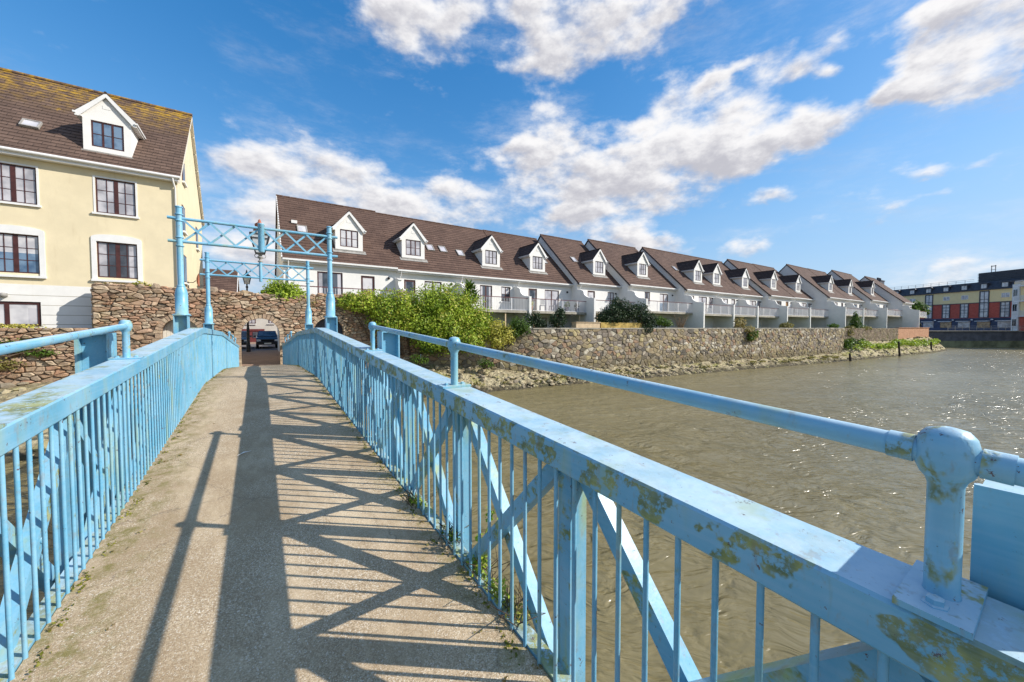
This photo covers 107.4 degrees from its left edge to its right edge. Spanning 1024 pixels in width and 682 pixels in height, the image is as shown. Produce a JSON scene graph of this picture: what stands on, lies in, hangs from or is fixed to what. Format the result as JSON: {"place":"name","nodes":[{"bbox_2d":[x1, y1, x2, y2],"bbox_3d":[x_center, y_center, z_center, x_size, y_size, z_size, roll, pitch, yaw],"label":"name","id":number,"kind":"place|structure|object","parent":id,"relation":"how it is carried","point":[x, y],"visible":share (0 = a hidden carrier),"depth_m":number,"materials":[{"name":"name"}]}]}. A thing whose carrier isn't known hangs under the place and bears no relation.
{"place":"outdoors","nodes":[
{"label":"outdoors","id":0,"kind":"place"},
{"bbox_2d":[243,270,250,351],"bbox_3d":[-20.671,-2.348,29.419,0.840,6.400,0.620,-1,2,-34],"label":"street lamp","id":1,"kind":"object","parent":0,"point":[247,282],"visible":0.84,"depth_m":29.38,"materials":[{"name":"metal"}]},
{"bbox_2d":[241,344,277,350],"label":"road","id":2,"kind":"structure","parent":0,"point":[262,347],"depth_m":35.51,"materials":[{"name":"asphalt"}]},
{"bbox_2d":[241,331,251,344],"bbox_3d":[-25.075,-0.132,34.441,2.120,1.580,4.485,-1,2,-34],"label":"parked car","id":3,"kind":"object","parent":2,"relation":"on","point":[243,337],"visible":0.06,"depth_m":33.35,"materials":[{"name":"metal"}]},
{"bbox_2d":[253,331,277,348],"bbox_3d":[-22.992,-0.164,35.357,2.120,1.580,4.485,-1,2,-34],"label":"parked car","id":4,"kind":"object","parent":2,"relation":"on","point":[266,337],"visible":0.84,"depth_m":33.88,"materials":[{"name":"metal"}]},
{"bbox_2d":[242,342,279,365],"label":"courtyard","id":5,"kind":"structure","parent":0,"point":[263,357],"depth_m":25.18,"materials":[{"name":"brick"}]},
{"bbox_2d":[0,67,204,334],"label":"yellow house","id":6,"kind":"structure","parent":5,"relation":"on","point":[96,186],"depth_m":17.99,"materials":[{"name":"paint"}]},
{"bbox_2d":[0,233,39,273],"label":"window","id":7,"kind":"structure","parent":6,"relation":"in","point":[19,253],"depth_m":16.61,"materials":[{"name":"glass"}]},
{"bbox_2d":[0,163,41,207],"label":"window","id":8,"kind":"structure","parent":6,"relation":"in","point":[18,186],"depth_m":16.53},
{"bbox_2d":[0,301,41,326],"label":"window","id":9,"kind":"structure","parent":6,"relation":"in","point":[11,312],"depth_m":16.67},
{"bbox_2d":[92,177,139,218],"bbox_3d":[-19.131,-6.889,18.181,1.610,1.740,0.180,-1,2,-34],"label":"window","id":10,"kind":"structure","parent":6,"relation":"in","point":[113,197],"depth_m":18.19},
{"bbox_2d":[97,241,137,278],"bbox_3d":[-19.179,-3.912,18.331,1.400,1.700,0.050,-1,2,-34],"label":"window","id":11,"kind":"structure","parent":6,"relation":"in","point":[114,260],"depth_m":18.30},
{"bbox_2d":[182,164,187,187],"bbox_3d":[-18.351,-9.392,21.089,0.118,1.300,1.000,-1,2,-34],"label":"gable window","id":12,"kind":"structure","parent":6,"relation":"in","point":[183,172],"depth_m":20.99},
{"bbox_2d":[182,205,187,235],"bbox_3d":[-18.128,-6.682,20.851,0.118,1.500,1.000,-1,2,-34],"label":"gable window","id":13,"kind":"structure","parent":6,"relation":"in","point":[183,209],"depth_m":20.75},
{"bbox_2d":[184,255,189,285],"bbox_3d":[-18.128,-3.933,20.947,0.118,1.600,1.000,-1,2,-34],"label":"gable window","id":14,"kind":"structure","parent":6,"relation":"in","point":[185,260],"depth_m":20.86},
{"bbox_2d":[187,273,205,285],"bbox_3d":[-18.160,-3.511,21.757,0.775,0.800,0.608,0,2,6],"label":"satellite dish","id":15,"kind":"object","parent":6,"relation":"attached to","point":[198,280],"visible":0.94,"depth_m":21.78,"materials":[{"name":"orange metal"}]},
{"bbox_2d":[196,227,199,251],"bbox_3d":[-21.139,-6.838,25.331,0.118,1.500,1.000,-1,2,-34],"label":"gable window","id":16,"kind":"structure","parent":6,"relation":"in","point":[197,248],"depth_m":25.07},
{"bbox_2d":[203,268,239,291],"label":"brown roof house","id":17,"kind":"structure","parent":5,"relation":"on","point":[226,283],"depth_m":37.73,"materials":[{"name":"tile"}]},
{"bbox_2d":[242,319,277,341],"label":"grey building","id":18,"kind":"structure","parent":5,"relation":"on","point":[256,326],"depth_m":49.68,"materials":[{"name":"paint"}]},
{"bbox_2d":[275,194,398,351],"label":"terraced house","id":19,"kind":"structure","parent":5,"relation":"on","point":[364,260],"depth_m":25.85,"materials":[{"name":"tile"}]},
{"bbox_2d":[317,271,342,294],"bbox_3d":[-11.860,-3.429,24.545,1.500,2.100,0.050,-1,2,-34],"label":"patio door","id":20,"kind":"structure","parent":19,"relation":"in","point":[322,277],"depth_m":24.46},
{"bbox_2d":[361,276,374,295],"bbox_3d":[-9.909,-3.439,25.856,0.900,2.030,0.050,-1,2,-34],"label":"window","id":21,"kind":"structure","parent":19,"relation":"in","point":[367,282],"depth_m":25.83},
{"bbox_2d":[0,337,946,463],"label":"river bank","id":22,"kind":"structure","parent":0,"point":[490,381],"depth_m":27.54,"materials":[{"name":"stone"}]},
{"bbox_2d":[0,328,91,383],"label":"embankment wall","id":23,"kind":"structure","parent":22,"relation":"on","point":[57,367],"depth_m":16.07,"materials":[{"name":"red stone"}]},
{"bbox_2d":[0,357,26,371],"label":"creeper","id":24,"kind":"object","parent":23,"relation":"attached to","point":[6,366],"visible":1,"depth_m":15.43,"materials":[{"name":"green plant"}]},
{"bbox_2d":[0,323,46,328],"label":"weed","id":25,"kind":"object","parent":23,"relation":"on","point":[18,326],"visible":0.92,"depth_m":15.81,"materials":[{"name":"yellow plant"}]},
{"bbox_2d":[0,337,59,357],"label":"creeper","id":26,"kind":"object","parent":23,"relation":"attached to","point":[36,351],"visible":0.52,"depth_m":15.86,"materials":[{"name":"green plant"}]},
{"bbox_2d":[90,282,420,375],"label":"arch wall","id":27,"kind":"structure","parent":22,"relation":"on","point":[147,311],"depth_m":19.68,"materials":[{"name":"red stone"}]},
{"bbox_2d":[132,281,151,285],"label":"weed","id":28,"kind":"object","parent":27,"relation":"on","point":[144,283],"visible":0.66,"depth_m":18.26,"materials":[{"name":"yellow plant"}]},
{"bbox_2d":[163,320,197,337],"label":"boarded gate","id":29,"kind":"structure","parent":27,"relation":"attached to","point":[168,328],"depth_m":19.05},
{"bbox_2d":[258,279,305,301],"bbox_3d":[-13.184,-2.883,21.737,2.497,1.652,1.357,-1,2,-34],"label":"shrub","id":30,"kind":"object","parent":27,"relation":"on","point":[286,290],"visible":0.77,"depth_m":21.48,"materials":[{"name":"green plant"}]},
{"bbox_2d":[315,319,342,334],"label":"dark gate","id":31,"kind":"structure","parent":27,"relation":"attached to","point":[320,324],"depth_m":22.90,"materials":[{"name":"metal"}]},
{"bbox_2d":[408,354,428,365],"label":"weed","id":32,"kind":"object","parent":22,"relation":"on","point":[415,359],"visible":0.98,"depth_m":23.89,"materials":[{"name":"green plant"}]},
{"bbox_2d":[0,336,945,455],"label":"bank rubble","id":33,"kind":"object","parent":22,"relation":"on","point":[461,376],"visible":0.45,"depth_m":27.60,"materials":[{"name":"stone"}]},
{"bbox_2d":[477,358,494,369],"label":"weed","id":34,"kind":"object","parent":22,"relation":"on","point":[486,364],"visible":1,"depth_m":25.46,"materials":[{"name":"green plant"}]},
{"bbox_2d":[421,328,843,371],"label":"quay wall","id":35,"kind":"structure","parent":22,"relation":"on","point":[596,347],"depth_m":32.89,"materials":[{"name":"stone"}]},
{"bbox_2d":[509,315,530,337],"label":"shrub","id":36,"kind":"object","parent":35,"relation":"on","point":[519,327],"visible":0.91,"depth_m":26.82,"materials":[{"name":"green plant"}]},
{"bbox_2d":[672,313,687,327],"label":"bare shrub","id":37,"kind":"object","parent":35,"relation":"on","point":[682,323],"visible":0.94,"depth_m":35.01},
{"bbox_2d":[733,317,756,339],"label":"shrub","id":38,"kind":"object","parent":35,"relation":"on","point":[740,323],"visible":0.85,"depth_m":39.03,"materials":[{"name":"green plant"}]},
{"bbox_2d":[747,330,758,341],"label":"ivy","id":39,"kind":"object","parent":35,"relation":"attached to","point":[751,338],"visible":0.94,"depth_m":39.21,"materials":[{"name":"green plant"}]},
{"bbox_2d":[463,354,846,385],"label":"bank weeds","id":40,"kind":"object","parent":22,"relation":"on","point":[760,361],"visible":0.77,"depth_m":34.05,"materials":[{"name":"green plant"}]},
{"bbox_2d":[844,337,864,349],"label":"shrub","id":41,"kind":"object","parent":22,"relation":"on","point":[849,343],"visible":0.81,"depth_m":49.80,"materials":[{"name":"green plant"}]},
{"bbox_2d":[843,328,898,341],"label":"old stone wall","id":42,"kind":"structure","parent":22,"relation":"on","point":[878,334],"depth_m":54.38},
{"bbox_2d":[843,325,873,335],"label":"ivy","id":43,"kind":"object","parent":42,"relation":"on","point":[866,328],"visible":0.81,"depth_m":51.17,"materials":[{"name":"green plant"}]},
{"bbox_2d":[851,338,940,349],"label":"bank scrub","id":44,"kind":"object","parent":22,"relation":"on","point":[913,342],"visible":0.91,"depth_m":55.95,"materials":[{"name":"green plant"}]},
{"bbox_2d":[894,327,928,339],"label":"brick wall","id":45,"kind":"structure","parent":22,"relation":"on","point":[907,332],"depth_m":62.44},
{"bbox_2d":[0,347,1023,681],"bbox_3d":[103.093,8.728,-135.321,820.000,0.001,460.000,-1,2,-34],"label":"water","id":46,"kind":"structure","parent":0,"point":[868,497],"depth_m":10.79,"materials":[{"name":"liquid"}]},
{"bbox_2d":[9,365,552,681],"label":"footbridge","id":47,"kind":"object","parent":46,"relation":"in","point":[291,545],"visible":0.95,"depth_m":2.33,"materials":[{"name":"concrete"}]},
{"bbox_2d":[0,315,238,681],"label":"bridge railing","id":48,"kind":"object","parent":47,"relation":"on","point":[92,472],"visible":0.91,"depth_m":2.43,"materials":[{"name":"metal"}]},
{"bbox_2d":[167,205,337,317],"bbox_3d":[-5.263,-1.556,7.920,2.940,2.081,0.250,-1,2,-34],"label":"overhead frame","id":49,"kind":"object","parent":48,"relation":"on","point":[181,300],"visible":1,"depth_m":7.67,"materials":[{"name":"blue paint"}]},
{"bbox_2d":[199,252,313,324],"bbox_3d":[-7.856,-1.576,11.782,2.940,2.111,0.250,-1,2,-34],"label":"overhead frame","id":50,"kind":"object","parent":48,"relation":"on","point":[208,313],"visible":1,"depth_m":11.62,"materials":[{"name":"blue paint"}]},
{"bbox_2d":[249,219,269,261],"bbox_3d":[-7.856,-3.121,11.728,0.540,1.330,0.540,-1,2,-34],"label":"lantern","id":51,"kind":"object","parent":50,"relation":"on","point":[253,237],"visible":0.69,"depth_m":11.63,"materials":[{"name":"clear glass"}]},
{"bbox_2d":[22,365,519,680],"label":"deck moss","id":52,"kind":"object","parent":47,"relation":"on","point":[507,643],"visible":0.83,"depth_m":2.38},
{"bbox_2d":[46,370,541,681],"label":"leaf litter","id":53,"kind":"object","parent":47,"relation":"on","point":[503,680],"visible":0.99,"depth_m":2.60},
{"bbox_2d":[399,484,436,508],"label":"weed","id":54,"kind":"object","parent":47,"relation":"on","point":[410,500],"visible":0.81,"depth_m":3.20,"materials":[{"name":"green plant"}]},
{"bbox_2d":[436,515,468,550],"bbox_3d":[-0.427,1.386,2.726,0.234,0.164,0.356,0,2,6],"label":"weed","id":55,"kind":"object","parent":47,"relation":"on","point":[450,532],"visible":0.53,"depth_m":2.69,"materials":[{"name":"green plant"}]},
{"bbox_2d":[463,546,509,603],"bbox_3d":[-0.142,1.430,2.313,0.341,0.188,0.450,0,2,6],"label":"weed","id":56,"kind":"object","parent":47,"relation":"on","point":[483,561],"visible":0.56,"depth_m":2.32,"materials":[{"name":"green plant"}]},
{"bbox_2d":[485,576,545,630],"bbox_3d":[0.023,1.466,2.083,0.322,0.150,0.328,0,2,-12],"label":"weed","id":57,"kind":"object","parent":47,"relation":"on","point":[518,609],"visible":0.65,"depth_m":2.06,"materials":[{"name":"green plant"}]},
{"bbox_2d":[282,317,1023,681],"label":"bridge railing","id":58,"kind":"object","parent":47,"relation":"attached to","point":[934,617],"visible":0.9,"depth_m":1.18,"materials":[{"name":"metal"}]},
{"bbox_2d":[475,507,497,541],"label":"seedling","id":59,"kind":"object","parent":58,"relation":"on","point":[476,537],"visible":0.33,"depth_m":2.59,"materials":[{"name":"green plant"}]},
{"bbox_2d":[929,331,1023,346],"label":"quay wall","id":60,"kind":"structure","parent":46,"relation":"in","point":[981,338],"depth_m":78.15,"materials":[{"name":"stone"}]},
{"bbox_2d":[0,0,1023,293],"label":"sky","id":61,"kind":"structure","parent":0,"point":[883,139],"materials":[{"name":"blue"}]},
{"bbox_2d":[891,265,1023,329],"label":"hotel","id":62,"kind":"structure","parent":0,"point":[984,302],"depth_m":103.25,"materials":[{"name":"paint"}]},
{"bbox_2d":[924,295,932,318],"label":"window","id":63,"kind":"structure","parent":62,"relation":"in","point":[928,298],"depth_m":112.57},
{"bbox_2d":[923,321,933,327],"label":"shop window","id":64,"kind":"structure","parent":62,"relation":"in","point":[930,324],"depth_m":112.93,"materials":[{"name":"white glass"}]},
{"bbox_2d":[938,321,951,327],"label":"shop window","id":65,"kind":"structure","parent":62,"relation":"in","point":[943,324],"depth_m":108.78,"materials":[{"name":"grey glass"}]},
{"bbox_2d":[941,304,949,317],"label":"window","id":66,"kind":"structure","parent":62,"relation":"in","point":[946,307],"depth_m":108.71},
{"bbox_2d":[955,321,970,327],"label":"shop window","id":67,"kind":"structure","parent":62,"relation":"in","point":[965,324],"depth_m":104.55,"materials":[{"name":"white glass"}]},
{"bbox_2d":[959,303,968,317],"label":"window","id":68,"kind":"structure","parent":62,"relation":"in","point":[964,308],"depth_m":104.52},
{"bbox_2d":[977,322,989,327],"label":"shop window","id":69,"kind":"structure","parent":62,"relation":"in","point":[979,324],"depth_m":100.61,"materials":[{"name":"grey glass"}]},
{"bbox_2d":[978,290,989,317],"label":"window","id":70,"kind":"structure","parent":62,"relation":"in","point":[984,296],"depth_m":100.38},
{"bbox_2d":[997,320,1010,327],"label":"shop window","id":71,"kind":"structure","parent":62,"relation":"in","point":[1007,323],"depth_m":96.45,"materials":[{"name":"white glass"}]},
{"bbox_2d":[999,301,1010,316],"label":"window","id":72,"kind":"structure","parent":62,"relation":"in","point":[1004,306],"depth_m":96.38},
{"bbox_2d":[929,330,1010,330],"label":"bank","id":73,"kind":"structure","parent":0,"point":[968,330],"depth_m":96.96,"materials":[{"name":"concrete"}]},
{"bbox_2d":[911,300,931,315],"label":"leafy tree","id":74,"kind":"object","parent":73,"relation":"on","point":[917,305],"visible":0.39,"depth_m":100.78,"materials":[{"name":"green plant"}]},
{"bbox_2d":[1010,279,1023,330],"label":"apartment block","id":75,"kind":"structure","parent":73,"relation":"on","point":[1017,317],"depth_m":83.41,"materials":[{"name":"paint"}]},
{"bbox_2d":[1012,304,1017,311],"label":"window","id":76,"kind":"structure","parent":75,"relation":"in","point":[1014,306],"depth_m":84.19,"materials":[{"name":"white glass"}]},
{"label":"garden ground","id":77,"kind":"structure","parent":0,"visible":0},
{"bbox_2d":[335,281,496,356],"bbox_3d":[-5.773,-1.492,24.478,10.440,5.249,3.832,-1,2,-34],"label":"hedge","id":78,"kind":"object","parent":77,"relation":"on","point":[451,314],"visible":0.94,"depth_m":24.44,"materials":[{"name":"green plant"}]},
{"bbox_2d":[376,212,460,328],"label":"terraced house","id":79,"kind":"structure","parent":77,"relation":"on","point":[419,251],"depth_m":28.62,"materials":[{"name":"tile"}]},
{"bbox_2d":[404,279,414,300],"bbox_3d":[-7.481,-3.421,27.489,0.850,2.080,0.050,-1,2,-34],"label":"door","id":80,"kind":"structure","parent":79,"relation":"in","point":[408,284],"depth_m":27.47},
{"bbox_2d":[425,281,440,298],"bbox_3d":[-5.987,-3.456,28.492,1.350,2.080,0.050,-1,2,-34],"label":"patio door","id":81,"kind":"structure","parent":79,"relation":"in","point":[439,283],"depth_m":28.42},
{"bbox_2d":[461,276,482,303],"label":"spiky plant","id":82,"kind":"object","parent":77,"relation":"on","point":[471,286],"visible":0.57,"depth_m":27.55,"materials":[{"name":"green plant"}]},
{"bbox_2d":[431,221,527,327],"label":"terraced house","id":83,"kind":"structure","parent":77,"relation":"on","point":[475,257],"depth_m":31.85,"materials":[{"name":"tile"}]},
{"bbox_2d":[480,285,491,309],"bbox_3d":[-2.168,-3.546,31.055,1.150,2.080,0.050,-1,2,-34],"label":"patio door","id":84,"kind":"structure","parent":83,"relation":"in","point":[486,290],"depth_m":31.09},
{"bbox_2d":[500,286,510,302],"bbox_3d":[-0.531,-3.946,32.057,1.140,1.350,0.190,-1,2,-34],"label":"window","id":85,"kind":"structure","parent":83,"relation":"in","point":[505,291],"depth_m":32.08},
{"bbox_2d":[485,318,516,349],"bbox_3d":[-0.779,-0.498,26.559,2.496,2.276,1.539,-1,2,-34],"label":"shrub","id":86,"kind":"object","parent":77,"relation":"on","point":[499,333],"visible":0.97,"depth_m":26.26,"materials":[{"name":"yellow plant"}]},
{"bbox_2d":[523,309,546,327],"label":"shrub","id":87,"kind":"object","parent":77,"relation":"on","point":[533,320],"visible":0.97,"depth_m":28.32,"materials":[{"name":"green plant"}]},
{"bbox_2d":[483,230,586,327],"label":"terraced house","id":88,"kind":"structure","parent":77,"relation":"on","point":[538,273],"depth_m":34.77,"materials":[{"name":"tile"}]},
{"bbox_2d":[528,289,536,310],"bbox_3d":[1.816,-3.639,33.730,0.950,2.080,0.050,-1,2,-34],"label":"door","id":89,"kind":"structure","parent":88,"relation":"in","point":[532,292],"depth_m":33.84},
{"bbox_2d":[545,290,558,310],"bbox_3d":[3.663,-3.683,34.970,1.700,2.080,0.050,-1,2,-34],"label":"patio door","id":90,"kind":"structure","parent":88,"relation":"in","point":[549,294],"depth_m":34.94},
{"bbox_2d":[548,306,567,327],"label":"shrub","id":91,"kind":"object","parent":77,"relation":"on","point":[558,320],"visible":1,"depth_m":29.17,"materials":[{"name":"green plant"}]},
{"bbox_2d":[537,234,634,327],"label":"terraced house","id":92,"kind":"structure","parent":77,"relation":"on","point":[597,286],"depth_m":37.78,"materials":[{"name":"tile"}]},
{"bbox_2d":[588,291,594,297],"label":"window","id":93,"kind":"structure","parent":92,"relation":"in","point":[591,294],"depth_m":36.73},
{"bbox_2d":[607,292,613,305],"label":"window","id":94,"kind":"structure","parent":92,"relation":"in","point":[610,295],"depth_m":38.23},
{"bbox_2d":[571,322,600,327],"bbox_3d":[5.959,-1.131,30.249,2.524,0.790,0.652,-1,2,-28],"label":"raised planter","id":95,"kind":"object","parent":77,"relation":"on","point":[585,324],"visible":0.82,"depth_m":29.87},
{"bbox_2d":[594,294,639,323],"bbox_3d":[8.983,-2.378,32.033,4.854,3.252,2.336,-1,2,-34],"label":"shrub","id":96,"kind":"object","parent":77,"relation":"on","point":[617,312],"visible":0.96,"depth_m":31.67,"materials":[{"name":"green plant"}]},
{"bbox_2d":[600,322,643,327],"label":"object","id":97,"kind":"object","parent":77,"relation":"on","point":[619,325],"visible":0.43,"depth_m":31.64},
{"bbox_2d":[585,239,692,327],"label":"terraced house","id":98,"kind":"structure","parent":77,"relation":"on","point":[635,273],"depth_m":40.46,"materials":[{"name":"tile"}]},
{"bbox_2d":[660,294,667,311],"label":"patio door","id":99,"kind":"structure","parent":98,"relation":"in","point":[663,297],"depth_m":41.51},
{"bbox_2d":[629,301,657,334],"bbox_3d":[11.601,-1.998,33.179,3.494,3.197,1.726,-1,2,-23],"label":"shrub","id":100,"kind":"object","parent":77,"relation":"on","point":[645,319],"visible":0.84,"depth_m":32.75,"materials":[{"name":"green plant"}]},
{"bbox_2d":[655,316,673,327],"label":"shrub","id":101,"kind":"object","parent":77,"relation":"on","point":[661,322],"visible":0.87,"depth_m":33.85,"materials":[{"name":"green plant"}]},
{"bbox_2d":[639,247,732,327],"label":"terraced house","id":102,"kind":"structure","parent":77,"relation":"on","point":[691,285],"depth_m":43.65,"materials":[{"name":"paint"}]},
{"bbox_2d":[699,297,706,312],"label":"patio door","id":103,"kind":"structure","parent":102,"relation":"in","point":[701,299],"depth_m":43.91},
{"bbox_2d":[674,253,756,327],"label":"terraced house","id":104,"kind":"structure","parent":77,"relation":"on","point":[728,294],"depth_m":46.34,"materials":[{"name":"paint"}]},
{"bbox_2d":[698,257,778,327],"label":"terraced house","id":105,"kind":"structure","parent":77,"relation":"on","point":[750,296],"depth_m":50.39,"materials":[{"name":"paint"}]},
{"bbox_2d":[723,259,808,327],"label":"terraced house","id":106,"kind":"structure","parent":77,"relation":"on","point":[769,289],"depth_m":53.05,"materials":[{"name":"paint"}]},
{"bbox_2d":[779,321,794,327],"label":"shrub","id":107,"kind":"object","parent":77,"relation":"on","point":[786,325],"visible":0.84,"depth_m":43.39,"materials":[{"name":"green plant"}]},
{"bbox_2d":[753,264,828,327],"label":"terraced house","id":108,"kind":"structure","parent":77,"relation":"on","point":[790,284],"depth_m":57.70,"materials":[{"name":"paint"}]},
{"bbox_2d":[779,264,862,327],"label":"terraced house","id":109,"kind":"structure","parent":77,"relation":"on","point":[823,292],"depth_m":59.72,"materials":[{"name":"paint"}]},
{"bbox_2d":[827,323,839,327],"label":"shrub","id":110,"kind":"object","parent":77,"relation":"on","point":[832,325],"visible":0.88,"depth_m":48.59,"materials":[{"name":"green plant"}]},
{"bbox_2d":[808,268,877,327],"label":"terraced house","id":111,"kind":"structure","parent":77,"relation":"on","point":[843,287],"depth_m":66.06,"materials":[{"name":"paint"}]},
{"bbox_2d":[848,311,866,327],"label":"conifer","id":112,"kind":"object","parent":77,"relation":"on","point":[855,321],"visible":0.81,"depth_m":53.36,"materials":[{"name":"green plant"}]},
{"bbox_2d":[828,270,901,327],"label":"terraced house","id":113,"kind":"structure","parent":77,"relation":"on","point":[868,295],"depth_m":68.61,"materials":[{"name":"paint"}]},
{"bbox_2d":[859,276,926,327],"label":"terraced house","id":114,"kind":"structure","parent":77,"relation":"on","point":[910,317],"depth_m":72.57,"materials":[{"name":"paint"}]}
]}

